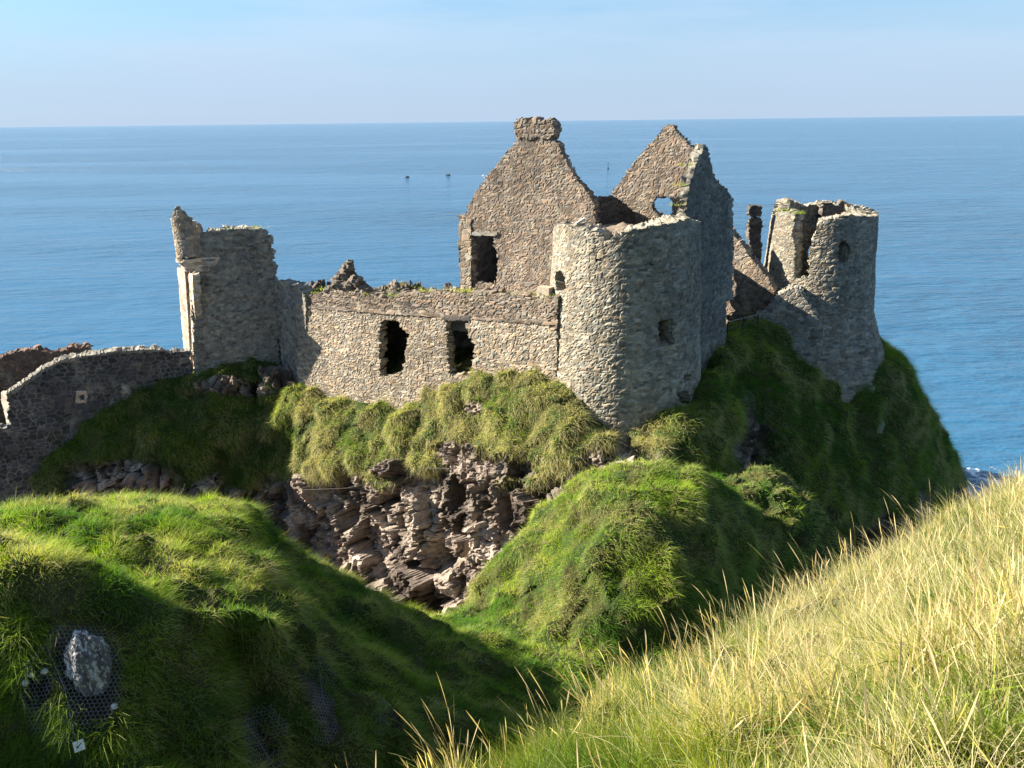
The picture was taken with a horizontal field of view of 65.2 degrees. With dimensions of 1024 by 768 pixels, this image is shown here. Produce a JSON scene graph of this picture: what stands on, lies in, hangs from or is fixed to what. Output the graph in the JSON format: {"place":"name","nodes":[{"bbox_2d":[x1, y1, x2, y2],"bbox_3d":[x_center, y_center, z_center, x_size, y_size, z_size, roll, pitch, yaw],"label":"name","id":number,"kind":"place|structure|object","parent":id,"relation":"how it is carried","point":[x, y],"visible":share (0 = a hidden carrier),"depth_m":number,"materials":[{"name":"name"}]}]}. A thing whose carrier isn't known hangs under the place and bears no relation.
{"place":"outdoors","nodes":[
{"label":"outdoors","id":0,"kind":"place"},
{"bbox_2d":[40,668,48,674],"bbox_3d":[-9.281,5.706,15.879,0.150,0.130,0.121,9,20,27],"label":"pale stone","id":1,"kind":"object","parent":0,"point":[44,671],"visible":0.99,"depth_m":15.85,"materials":[{"name":"grey stone"}]},
{"bbox_2d":[0,486,586,767],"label":"hillside","id":2,"kind":"structure","parent":0,"point":[62,592],"depth_m":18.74,"materials":[{"name":"green plant"}]},
{"bbox_2d":[22,680,29,686],"bbox_3d":[-9.596,5.890,15.771,0.135,0.142,0.135,-16,24,-39],"label":"pale stone","id":3,"kind":"object","parent":2,"relation":"on","point":[25,682],"visible":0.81,"depth_m":15.73,"materials":[{"name":"grey stone"}]},
{"bbox_2d":[20,625,124,747],"bbox_3d":[-8.705,5.918,15.842,1.961,2.021,1.404,-8,20,-22],"label":"wire netting","id":4,"kind":"object","parent":2,"relation":"on","point":[68,689],"visible":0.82,"depth_m":15.79,"materials":[{"name":"grey metal"}]},
{"bbox_2d":[72,739,85,752],"bbox_3d":[-8.377,6.998,15.478,0.208,0.198,0.110,-10,20,-26],"label":"anchor plate","id":5,"kind":"object","parent":4,"relation":"attached to","point":[81,744],"visible":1,"depth_m":15.47,"materials":[{"name":"silver metal"}]},
{"bbox_2d":[64,630,112,696],"bbox_3d":[-8.527,5.755,16.116,0.931,1.801,0.840,-1,18,0],"label":"lichened boulder","id":6,"kind":"object","parent":2,"relation":"on","point":[87,655],"visible":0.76,"depth_m":15.82,"materials":[{"name":"stone"}]},
{"bbox_2d":[111,703,117,708],"bbox_3d":[-7.884,6.398,15.870,0.139,0.128,0.122,-6,19,-16],"label":"pale stone","id":7,"kind":"object","parent":2,"relation":"on","point":[114,705],"visible":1,"depth_m":15.84,"materials":[{"name":"grey stone"}]},
{"bbox_2d":[242,706,287,767],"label":"wire netting","id":8,"kind":"object","parent":2,"relation":"on","point":[264,738],"visible":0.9,"depth_m":18.16,"materials":[{"name":"grey metal"}]},
{"bbox_2d":[311,648,337,748],"bbox_3d":[-4.688,7.605,19.967,0.640,1.104,2.861,-4,18,-9],"label":"wire netting","id":9,"kind":"object","parent":2,"relation":"on","point":[323,701],"visible":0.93,"depth_m":19.60,"materials":[{"name":"grey metal"}]},
{"bbox_2d":[372,697,389,737],"bbox_3d":[-3.309,8.495,20.405,0.398,0.565,1.600,-1,18,0],"label":"wire netting","id":10,"kind":"object","parent":2,"relation":"on","point":[381,716],"visible":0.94,"depth_m":20.11,"materials":[{"name":"grey metal"}]},
{"bbox_2d":[3,279,979,614],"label":"castle rock","id":11,"kind":"object","parent":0,"point":[425,543],"visible":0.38,"depth_m":54.87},
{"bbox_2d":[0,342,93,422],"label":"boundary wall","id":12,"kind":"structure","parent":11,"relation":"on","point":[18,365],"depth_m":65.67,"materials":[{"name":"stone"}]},
{"bbox_2d":[0,344,192,505],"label":"enclosure wall","id":13,"kind":"structure","parent":11,"relation":"on","point":[41,400],"depth_m":59.01,"materials":[{"name":"stone"}]},
{"bbox_2d":[170,206,314,381],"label":"gatehouse tower","id":14,"kind":"structure","parent":11,"relation":"on","point":[238,300],"depth_m":60.53,"materials":[{"name":"stone"}]},
{"bbox_2d":[295,286,560,410],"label":"curtain wall","id":15,"kind":"structure","parent":11,"relation":"on","point":[349,335],"depth_m":53.11,"materials":[{"name":"stone"}]},
{"bbox_2d":[323,259,372,293],"bbox_3d":[-11.490,-7.328,55.771,4.029,2.840,1.527,10,21,29],"label":"rubble stack","id":16,"kind":"object","parent":15,"relation":"on","point":[346,278],"visible":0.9,"depth_m":55.30,"materials":[{"name":"stone"}]},
{"bbox_2d":[228,162,806,299],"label":"grass","id":17,"kind":"structure","parent":15,"relation":"on","point":[467,290],"depth_m":52.89,"materials":[{"name":"green plant"}]},
{"bbox_2d":[537,285,552,295],"bbox_3d":[1.963,-5.454,47.018,0.840,0.540,0.600,11,22,32],"label":"fallen block","id":18,"kind":"object","parent":15,"relation":"on","point":[545,290],"depth_m":46.74,"materials":[{"name":"stone"}]},
{"bbox_2d":[310,457,600,489],"bbox_3d":[-5.067,5.771,50.386,23.085,7.312,1.083,9,21,28],"label":"safety cable","id":19,"kind":"object","parent":11,"relation":"attached to","point":[444,468],"visible":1,"depth_m":49.32,"materials":[{"name":"metal"}]},
{"bbox_2d":[0,281,974,547],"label":"grass","id":20,"kind":"structure","parent":11,"relation":"on","point":[950,473],"depth_m":55.72,"materials":[{"name":"green plant"}]},
{"bbox_2d":[457,116,734,372],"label":"manor house","id":21,"kind":"structure","parent":11,"relation":"on","point":[532,190],"depth_m":51.12,"materials":[{"name":"stone"}]},
{"bbox_2d":[550,214,701,444],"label":"round tower","id":22,"kind":"structure","parent":11,"relation":"on","point":[629,347],"depth_m":44.77,"materials":[{"name":"stone"}]},
{"bbox_2d":[576,218,585,224],"bbox_3d":[3.821,-9.065,44.499,0.536,0.382,0.400,-1,18,0],"label":"loose slab","id":23,"kind":"object","parent":22,"relation":"on","point":[580,221],"depth_m":44.33,"materials":[{"name":"stone"}]},
{"bbox_2d":[727,314,758,333],"bbox_3d":[15.852,-3.830,54.961,3.469,1.507,0.089,-15,23,-36],"label":"path railing","id":24,"kind":"object","parent":11,"relation":"on","point":[742,325],"visible":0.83,"depth_m":54.81,"materials":[{"name":"metal"}]},
{"bbox_2d":[726,227,778,322],"bbox_3d":[17.785,-6.912,59.083,4.990,9.102,0.966,13,23,36],"label":"outbuilding ruin","id":25,"kind":"object","parent":11,"relation":"on","point":[755,287],"visible":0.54,"depth_m":58.63,"materials":[{"name":"stone"}]},
{"bbox_2d":[745,204,762,262],"bbox_3d":[18.251,-9.788,60.314,1.621,7.364,0.706,-1,18,0],"label":"chimney stack","id":26,"kind":"object","parent":25,"relation":"on","point":[754,225],"visible":0.52,"depth_m":59.49,"materials":[{"name":"stone"}]},
{"bbox_2d":[745,283,825,373],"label":"stub wall","id":27,"kind":"structure","parent":11,"relation":"on","point":[789,306],"depth_m":56.95,"materials":[{"name":"stone"}]},
{"bbox_2d":[763,197,884,433],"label":"round tower","id":28,"kind":"structure","parent":11,"relation":"on","point":[832,274],"depth_m":57.37,"materials":[{"name":"stone"}]},
{"bbox_2d":[0,115,1023,502],"bbox_3d":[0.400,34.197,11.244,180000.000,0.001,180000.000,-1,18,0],"label":"sea","id":29,"kind":"structure","parent":0,"point":[86,245],"depth_m":357.47,"materials":[{"name":"liquid"}]},
{"bbox_2d":[0,0,1023,126],"label":"sky","id":30,"kind":"structure","parent":0,"point":[64,63],"materials":[{"name":"blue"}]},
{"bbox_2d":[423,453,837,723],"bbox_3d":[6.228,18.534,39.682,30.298,29.984,21.100,-5,19,-13],"label":"grassy mound","id":31,"kind":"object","parent":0,"point":[534,587],"visible":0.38,"depth_m":33.23,"materials":[{"name":"green plant"}]},
{"bbox_2d":[395,455,1023,767],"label":"hillside","id":32,"kind":"structure","parent":0,"point":[808,715],"depth_m":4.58,"materials":[{"name":"plant"}]},
{"bbox_2d":[334,482,944,767],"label":"seed stems","id":33,"kind":"object","parent":32,"relation":"on","point":[620,649],"visible":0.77,"depth_m":6.43,"materials":[{"name":"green plant"}]},
{"bbox_2d":[712,462,851,571],"bbox_3d":[15.109,17.038,48.110,15.669,27.207,10.692,-6,19,-16],"label":"grassy shoulder","id":34,"kind":"object","parent":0,"point":[801,538],"visible":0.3,"depth_m":41.41,"materials":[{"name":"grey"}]}
]}

